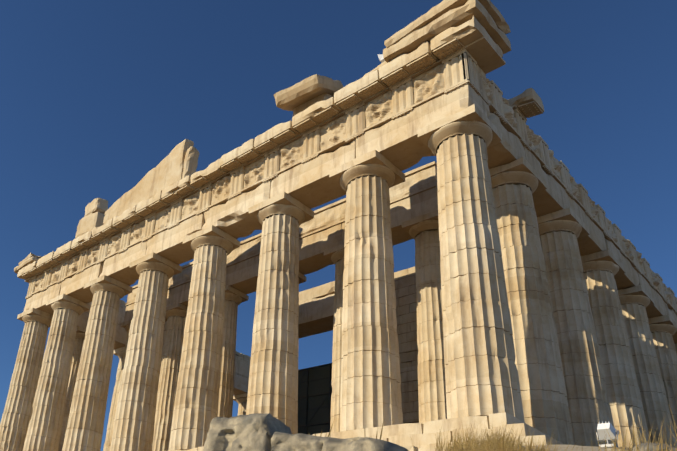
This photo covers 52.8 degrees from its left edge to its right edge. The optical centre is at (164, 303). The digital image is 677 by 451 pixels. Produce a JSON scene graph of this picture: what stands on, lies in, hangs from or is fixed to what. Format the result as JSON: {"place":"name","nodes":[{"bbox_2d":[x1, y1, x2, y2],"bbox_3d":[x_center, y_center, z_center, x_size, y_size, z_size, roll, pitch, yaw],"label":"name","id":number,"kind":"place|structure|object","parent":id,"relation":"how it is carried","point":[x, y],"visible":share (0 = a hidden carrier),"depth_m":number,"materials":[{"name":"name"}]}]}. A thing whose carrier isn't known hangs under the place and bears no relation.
{"place":"outdoors","nodes":[
{"label":"outdoors","id":0,"kind":"place"},
{"bbox_2d":[159,266,418,423],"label":"cella walls","id":1,"kind":"structure","parent":0,"point":[316,309],"depth_m":33.67,"materials":[{"name":"stone"}]},
{"bbox_2d":[0,0,676,450],"label":"sky","id":2,"kind":"structure","parent":0,"point":[95,94],"materials":[{"name":"blue"}]},
{"bbox_2d":[309,409,676,450],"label":"dry grass","id":3,"kind":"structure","parent":0,"point":[501,443],"depth_m":9.54,"materials":[{"name":"beige plant"}]},
{"bbox_2d":[514,445,604,450],"bbox_3d":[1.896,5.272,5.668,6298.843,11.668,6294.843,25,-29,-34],"label":"ground","id":4,"kind":"structure","parent":0,"point":[579,448],"depth_m":11.82,"materials":[{"name":"beige stone"}]},
{"bbox_2d":[203,413,407,450],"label":"rock","id":5,"kind":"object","parent":4,"relation":"on","point":[259,432],"depth_m":4.34,"materials":[{"name":"stone"}]},
{"bbox_2d":[604,443,676,450],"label":"rocks","id":6,"kind":"object","parent":4,"relation":"on","point":[652,446],"visible":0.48,"depth_m":8.79,"materials":[{"name":"stone"}]},
{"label":"foundation","id":7,"kind":"object","parent":4,"relation":"on","visible":0},
{"bbox_2d":[168,412,564,450],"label":"stepped platform","id":8,"kind":"structure","parent":7,"relation":"on","point":[423,437],"depth_m":17.75,"materials":[{"name":"stone"}]},
{"bbox_2d":[0,308,52,450],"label":"column","id":9,"kind":"structure","parent":8,"relation":"on","point":[16,416],"depth_m":40.82,"materials":[{"name":"stone"}]},
{"bbox_2d":[23,294,90,450],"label":"column","id":10,"kind":"structure","parent":8,"relation":"on","point":[44,427],"depth_m":38.05,"materials":[{"name":"stone"}]},
{"bbox_2d":[17,15,505,314],"bbox_3d":[0.825,-4.197,33.438,2.333,3.332,31.871,25,-29,-34],"label":"entablature","id":11,"kind":"object","parent":10,"relation":"on","point":[389,110],"visible":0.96,"depth_m":27.55,"materials":[{"name":"stone"}]},
{"bbox_2d":[14,0,510,273],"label":"pediment remains","id":12,"kind":"object","parent":11,"relation":"on","point":[179,162],"visible":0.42,"depth_m":27.02,"materials":[{"name":"stone"}]},
{"bbox_2d":[377,54,384,62],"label":"repair block","id":13,"kind":"structure","parent":12,"relation":"on","point":[381,58],"depth_m":25.19,"materials":[{"name":"white stone"}]},
{"bbox_2d":[58,326,85,450],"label":"column","id":14,"kind":"structure","parent":8,"relation":"on","point":[79,341],"depth_m":43.30,"materials":[{"name":"stone"}]},
{"bbox_2d":[62,275,132,450],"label":"column","id":15,"kind":"structure","parent":8,"relation":"on","point":[85,427],"depth_m":34.88,"materials":[{"name":"stone"}]},
{"bbox_2d":[103,347,124,450],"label":"column","id":16,"kind":"structure","parent":8,"relation":"on","point":[119,352],"depth_m":46.10,"materials":[{"name":"stone"}]},
{"bbox_2d":[110,252,181,450],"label":"column","id":17,"kind":"structure","parent":8,"relation":"on","point":[133,428],"depth_m":31.66,"materials":[{"name":"stone"}]},
{"bbox_2d":[169,225,240,449],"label":"column","id":18,"kind":"structure","parent":8,"relation":"on","point":[195,412],"depth_m":28.55,"materials":[{"name":"stone"}]},
{"bbox_2d":[233,393,247,414],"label":"column","id":19,"kind":"structure","parent":8,"relation":"on","point":[241,400],"depth_m":54.28,"materials":[{"name":"stone"}]},
{"bbox_2d":[246,192,313,433],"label":"column","id":20,"kind":"structure","parent":8,"relation":"on","point":[281,218],"depth_m":25.62,"materials":[{"name":"stone"}]},
{"bbox_2d":[329,150,404,431],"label":"column","id":21,"kind":"structure","parent":8,"relation":"on","point":[370,394],"depth_m":22.31,"materials":[{"name":"stone"}]},
{"bbox_2d":[417,104,524,422],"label":"column","id":22,"kind":"structure","parent":8,"relation":"on","point":[481,375],"depth_m":19.65,"materials":[{"name":"stone"}]},
{"bbox_2d":[489,157,574,444],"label":"column","id":23,"kind":"structure","parent":8,"relation":"on","point":[517,183],"depth_m":21.78,"materials":[{"name":"stone"}]},
{"bbox_2d":[537,208,617,446],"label":"column","id":24,"kind":"structure","parent":8,"relation":"on","point":[561,231],"depth_m":24.51,"materials":[{"name":"stone"}]},
{"bbox_2d":[581,250,649,447],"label":"column","id":25,"kind":"structure","parent":8,"relation":"on","point":[601,269],"depth_m":27.13,"materials":[{"name":"stone"}]},
{"bbox_2d":[618,285,676,447],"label":"column","id":26,"kind":"structure","parent":8,"relation":"on","point":[635,301],"depth_m":29.79,"materials":[{"name":"stone"}]},
{"bbox_2d":[648,315,676,437],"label":"column","id":27,"kind":"structure","parent":8,"relation":"on","point":[663,329],"depth_m":32.96,"materials":[{"name":"stone"}]},
{"bbox_2d":[596,431,617,446],"bbox_3d":[8.418,2.639,12.245,0.240,0.400,0.348,25,-29,-34],"label":"stand","id":28,"kind":"object","parent":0,"point":[607,444],"visible":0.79,"depth_m":12.19,"materials":[{"name":"white metal"}]},
{"bbox_2d":[597,421,618,441],"bbox_3d":[8.474,2.466,12.353,0.403,0.365,0.320,25,-29,-34],"label":"floodlight housing","id":29,"kind":"object","parent":28,"relation":"on","point":[603,428],"visible":0.94,"depth_m":12.27,"materials":[{"name":"white metal"}]},
{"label":"column","id":30,"kind":"object","parent":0,"visible":0},
{"bbox_2d":[77,300,307,412],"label":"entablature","id":31,"kind":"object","parent":30,"relation":"on","point":[242,371],"visible":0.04,"depth_m":53.40,"materials":[{"name":"stone"}]},
{"bbox_3d":[35.011,10.348,39.567,2.063,10.431,2.067,25,-29,-34],"label":"column","id":32,"kind":"object","parent":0,"visible":0},
{"bbox_2d":[462,49,676,343],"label":"entablature","id":33,"kind":"object","parent":32,"relation":"on","point":[520,139],"visible":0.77,"depth_m":26.31,"materials":[{"name":"stone"}]},
{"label":"cella platform","id":34,"kind":"structure","parent":0,"visible":0},
{"bbox_2d":[107,319,131,450],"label":"column","id":35,"kind":"structure","parent":34,"relation":"on","point":[126,325],"depth_m":41.90,"materials":[{"name":"stone"}]},
{"bbox_2d":[124,161,437,321],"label":"porch entablature","id":36,"kind":"structure","parent":35,"relation":"on","point":[414,195],"depth_m":32.72,"materials":[{"name":"stone"}]},
{"bbox_2d":[152,303,187,450],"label":"column","id":37,"kind":"structure","parent":34,"relation":"on","point":[176,314],"depth_m":38.30,"materials":[{"name":"stone"}]},
{"bbox_2d":[217,285,248,417],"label":"column","id":38,"kind":"structure","parent":34,"relation":"on","point":[234,298],"depth_m":35.64,"materials":[{"name":"stone"}]},
{"bbox_2d":[298,272,305,283],"bbox_3d":[5.785,3.056,32.633,1.783,10.083,1.788,25,-29,-34],"label":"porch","id":39,"kind":"object","parent":34,"relation":"on","point":[301,278],"depth_m":34.27,"materials":[{"name":"stone"}]},
{"bbox_2d":[298,363,331,433],"bbox_3d":[10.755,7.684,38.615,3.061,7.626,10.070,25,-29,-34],"label":"scaffold frame","id":40,"kind":"object","parent":34,"relation":"on","point":[307,396],"visible":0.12,"depth_m":39.12,"materials":[{"name":"metal"}]},
{"bbox_2d":[298,363,330,427],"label":"scaffold planks","id":41,"kind":"object","parent":40,"relation":"on","point":[317,394],"visible":0.02,"depth_m":40.01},
{"bbox_2d":[298,365,331,434],"bbox_3d":[10.771,7.555,38.672,2.880,7.230,9.920,25,-29,-34],"label":"scaffold sheeting","id":42,"kind":"object","parent":40,"relation":"attached to","point":[320,386],"visible":0.08,"depth_m":39.35,"materials":[{"name":"black fabric"}]},
{"bbox_2d":[324,243,344,431],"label":"column","id":43,"kind":"structure","parent":34,"relation":"on","point":[335,255],"depth_m":29.63,"materials":[{"name":"stone"}]},
{"bbox_2d":[401,210,446,423],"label":"column","id":44,"kind":"structure","parent":34,"relation":"on","point":[422,231],"depth_m":26.33,"materials":[{"name":"stone"}]}
]}

